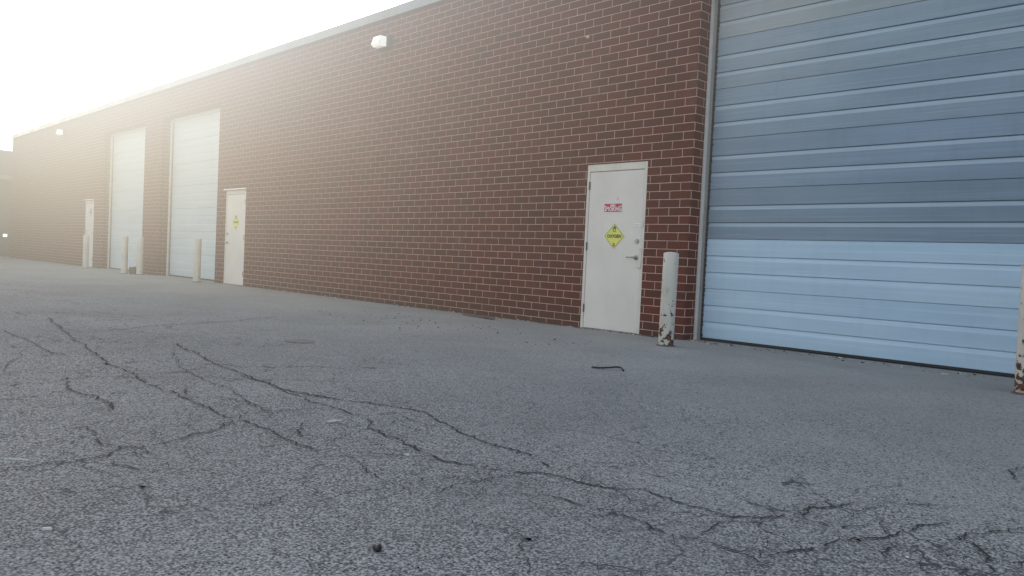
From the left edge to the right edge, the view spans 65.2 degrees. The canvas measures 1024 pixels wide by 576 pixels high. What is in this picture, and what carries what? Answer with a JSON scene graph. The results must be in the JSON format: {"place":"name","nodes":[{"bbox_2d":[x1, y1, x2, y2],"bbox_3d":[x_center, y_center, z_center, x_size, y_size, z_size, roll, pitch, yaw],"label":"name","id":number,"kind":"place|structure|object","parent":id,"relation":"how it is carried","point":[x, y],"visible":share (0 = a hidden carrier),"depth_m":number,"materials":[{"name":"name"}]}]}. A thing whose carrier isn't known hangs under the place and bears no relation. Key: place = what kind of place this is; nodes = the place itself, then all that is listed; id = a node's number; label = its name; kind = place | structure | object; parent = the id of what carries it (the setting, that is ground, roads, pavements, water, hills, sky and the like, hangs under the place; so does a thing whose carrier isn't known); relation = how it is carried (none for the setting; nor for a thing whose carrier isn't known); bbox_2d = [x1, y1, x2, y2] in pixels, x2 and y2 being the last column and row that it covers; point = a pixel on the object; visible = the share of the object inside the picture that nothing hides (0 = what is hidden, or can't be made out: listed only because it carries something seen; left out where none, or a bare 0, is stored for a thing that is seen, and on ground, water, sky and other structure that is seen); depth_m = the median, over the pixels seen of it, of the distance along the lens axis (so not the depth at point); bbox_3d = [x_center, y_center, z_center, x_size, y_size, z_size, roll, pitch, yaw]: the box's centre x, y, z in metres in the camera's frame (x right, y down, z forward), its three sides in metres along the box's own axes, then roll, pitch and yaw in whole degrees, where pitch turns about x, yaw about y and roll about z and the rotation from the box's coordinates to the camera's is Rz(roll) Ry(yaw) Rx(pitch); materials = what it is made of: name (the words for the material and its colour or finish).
{"place":"outdoors","nodes":[
{"label":"outdoors","id":0,"kind":"place"},
{"bbox_2d":[4,458,29,459],"bbox_3d":[-1.903,0.658,3.077,0.099,0.006,0.002,3,2,0],"label":"straw stem","id":1,"kind":"object","parent":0,"point":[17,458],"visible":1,"depth_m":3.08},
{"bbox_2d":[0,0,410,150],"label":"sky","id":2,"kind":"structure","parent":0,"point":[59,59],"materials":[{"name":"white"}]},
{"bbox_2d":[4,282,1013,573],"bbox_3d":[-3.987,0.311,10.281,8.159,0.014,19.646,1,3,-44],"label":"grit debris","id":3,"kind":"object","parent":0,"point":[544,360],"visible":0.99,"depth_m":8.58,"materials":[{"name":"grey gravel"}]},
{"bbox_2d":[0,256,1023,575],"bbox_3d":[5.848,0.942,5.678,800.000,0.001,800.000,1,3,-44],"label":"asphalt yard","id":4,"kind":"structure","parent":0,"point":[828,428],"depth_m":3.71,"materials":[{"name":"grey asphalt"}]},
{"bbox_2d":[3,234,6,256],"bbox_3d":[-21.936,-1.846,34.600,0.140,0.980,0.100,1,3,-44],"label":"yard lamp","id":5,"kind":"object","parent":4,"relation":"on","point":[4,235],"visible":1,"depth_m":34.58,"materials":[{"name":"grey metal"}]},
{"bbox_2d":[0,149,11,255],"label":"grey building","id":6,"kind":"structure","parent":4,"relation":"on","point":[5,182],"depth_m":35.20,"materials":[{"name":"metal"}]},
{"bbox_2d":[82,235,88,267],"bbox_3d":[-13.233,-1.116,24.828,0.219,1.067,0.213,4,2,34],"label":"bollard","id":7,"kind":"object","parent":4,"relation":"on","point":[85,263],"visible":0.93,"depth_m":24.76,"materials":[{"name":"metal"}]},
{"bbox_2d":[121,236,128,273],"bbox_3d":[-10.664,-0.899,22.034,0.219,1.067,0.213,3,2,3],"label":"bollard","id":8,"kind":"object","parent":4,"relation":"on","point":[124,257],"visible":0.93,"depth_m":21.96,"materials":[{"name":"paint"}]},
{"bbox_2d":[129,267,135,273],"bbox_3d":[-10.391,-0.485,22.050,0.282,0.205,0.206,4,2,35],"label":"masonry block","id":9,"kind":"object","parent":4,"relation":"on","point":[132,270],"depth_m":21.94,"materials":[{"name":"grey concrete"}]},
{"bbox_2d":[136,237,143,274],"bbox_3d":[-10.153,-0.869,21.840,0.213,1.067,0.219,3,2,18],"label":"bollard","id":10,"kind":"object","parent":4,"relation":"on","point":[140,254],"visible":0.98,"depth_m":21.77,"materials":[{"name":"paint"}]},
{"bbox_2d":[193,238,201,281],"bbox_3d":[-7.431,-0.640,18.900,0.213,1.067,0.219,2,2,-13],"label":"bollard","id":11,"kind":"object","parent":4,"relation":"on","point":[197,260],"visible":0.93,"depth_m":18.83,"materials":[{"name":"paint"}]},
{"bbox_2d":[284,339,314,342],"bbox_3d":[-2.012,0.502,7.600,0.273,0.001,0.356,1,3,-44],"label":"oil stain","id":12,"kind":"object","parent":4,"relation":"on","point":[300,340],"visible":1,"depth_m":7.59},
{"bbox_2d":[12,257,679,339],"bbox_3d":[-4.431,0.088,16.360,0.106,0.001,49.502,1,3,-44],"label":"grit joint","id":13,"kind":"object","parent":4,"relation":"on","point":[410,306],"visible":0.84,"depth_m":12.98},
{"bbox_2d":[372,544,381,551],"bbox_3d":[-0.391,0.754,2.323,0.026,0.023,0.033,1,3,-44],"label":"stone lump","id":14,"kind":"object","parent":4,"relation":"on","point":[377,548],"visible":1,"depth_m":2.31,"materials":[{"name":"black stone"}]},
{"bbox_2d":[462,314,494,318],"bbox_3d":[-0.466,0.417,11.788,0.123,0.030,0.906,1,2,-34],"label":"bark strip","id":15,"kind":"object","parent":4,"relation":"on","point":[479,316],"visible":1,"depth_m":11.76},
{"bbox_2d":[1,310,1023,575],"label":"asphalt cracks","id":16,"kind":"object","parent":4,"relation":"on","point":[513,476],"visible":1,"depth_m":3.09,"materials":[{"name":"black asphalt"}]},
{"bbox_2d":[591,366,623,370],"bbox_3d":[0.793,0.657,6.601,0.283,0.029,0.091,3,2,17],"label":"bent wire","id":17,"kind":"object","parent":4,"relation":"on","point":[608,367],"visible":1,"depth_m":6.59,"materials":[{"name":"black metal"}]},
{"bbox_2d":[656,252,678,346],"bbox_3d":[1.718,0.136,8.818,0.213,1.067,0.219,1,3,-44],"label":"bollard","id":18,"kind":"object","parent":4,"relation":"on","point":[668,298],"visible":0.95,"depth_m":8.75,"materials":[{"name":"paint"}]},
{"bbox_2d":[1011,263,1023,394],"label":"bollard","id":19,"kind":"object","parent":4,"relation":"on","point":[1019,378],"visible":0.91,"depth_m":6.28,"materials":[{"name":"paint"}]},
{"bbox_2d":[10,0,1023,377],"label":"brick building","id":20,"kind":"structure","parent":0,"point":[842,178],"depth_m":10.54,"materials":[{"name":"brown brick"}]},
{"bbox_2d":[56,129,65,135],"bbox_3d":[-16.041,-5.534,28.427,0.231,0.221,0.335,1,3,-44],"label":"wall lamp","id":21,"kind":"object","parent":20,"relation":"attached to","point":[60,132],"visible":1,"depth_m":28.35,"materials":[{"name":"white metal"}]},
{"bbox_2d":[85,199,94,266],"bbox_3d":[-13.899,-1.796,26.366,0.199,2.238,1.000,1,3,-44],"label":"entry door","id":22,"kind":"structure","parent":20,"relation":"in","point":[89,221],"depth_m":26.27,"materials":[{"name":"beige paint"}]},
{"bbox_2d":[107,126,145,270],"bbox_3d":[-11.570,-2.650,24.271,0.115,4.265,3.616,1,3,-44],"label":"garage door","id":23,"kind":"structure","parent":20,"relation":"in","point":[127,157],"depth_m":24.59,"materials":[{"name":"white metal"}]},
{"bbox_2d":[166,108,219,280],"bbox_3d":[-8.141,-2.366,20.691,0.115,4.265,3.606,1,3,-44],"label":"garage door","id":24,"kind":"structure","parent":20,"relation":"in","point":[194,139],"depth_m":20.92,"materials":[{"name":"white metal"}]},
{"bbox_2d":[222,188,246,285],"bbox_3d":[-6.388,-1.174,18.526,0.199,2.238,1.130,1,3,-44],"label":"entry door","id":25,"kind":"structure","parent":20,"relation":"in","point":[235,198],"depth_m":18.51,"materials":[{"name":"beige paint"}]},
{"bbox_2d":[233,215,238,229],"bbox_3d":[-6.376,-1.520,18.475,0.003,0.360,0.335,1,3,-44],"label":"oxygen sign","id":26,"kind":"object","parent":20,"relation":"attached to","point":[235,221],"visible":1,"depth_m":18.49,"materials":[{"name":"yellow plastic"}]},
{"bbox_2d":[371,35,391,50],"bbox_3d":[-2.313,-4.338,14.097,0.231,0.221,0.335,1,3,-44],"label":"wall lamp","id":27,"kind":"object","parent":20,"relation":"attached to","point":[381,42],"visible":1,"depth_m":14.03,"materials":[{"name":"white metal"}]},
{"bbox_2d":[578,161,647,333],"bbox_3d":[1.339,-0.520,10.459,0.199,2.208,0.996,1,3,-44],"label":"entry door","id":28,"kind":"structure","parent":20,"relation":"in","point":[612,278],"depth_m":10.42,"materials":[{"name":"beige paint"}]},
{"bbox_2d":[604,203,621,211],"bbox_3d":[1.318,-1.048,10.446,0.003,0.120,0.304,1,3,-44],"label":"no smoking sign","id":29,"kind":"object","parent":28,"relation":"attached to","point":[612,207],"visible":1,"depth_m":10.44,"materials":[{"name":"red plastic"}]},
{"bbox_2d":[605,224,623,248],"bbox_3d":[1.331,-0.675,10.427,0.003,0.335,0.335,1,3,-44],"label":"oxygen sign","id":30,"kind":"object","parent":28,"relation":"attached to","point":[614,235],"visible":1,"depth_m":10.42,"materials":[{"name":"yellow plastic"}]},
{"bbox_2d":[693,0,1023,377],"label":"garage door","id":31,"kind":"structure","parent":20,"relation":"in","point":[862,187],"depth_m":8.34,"materials":[{"name":"paint"}]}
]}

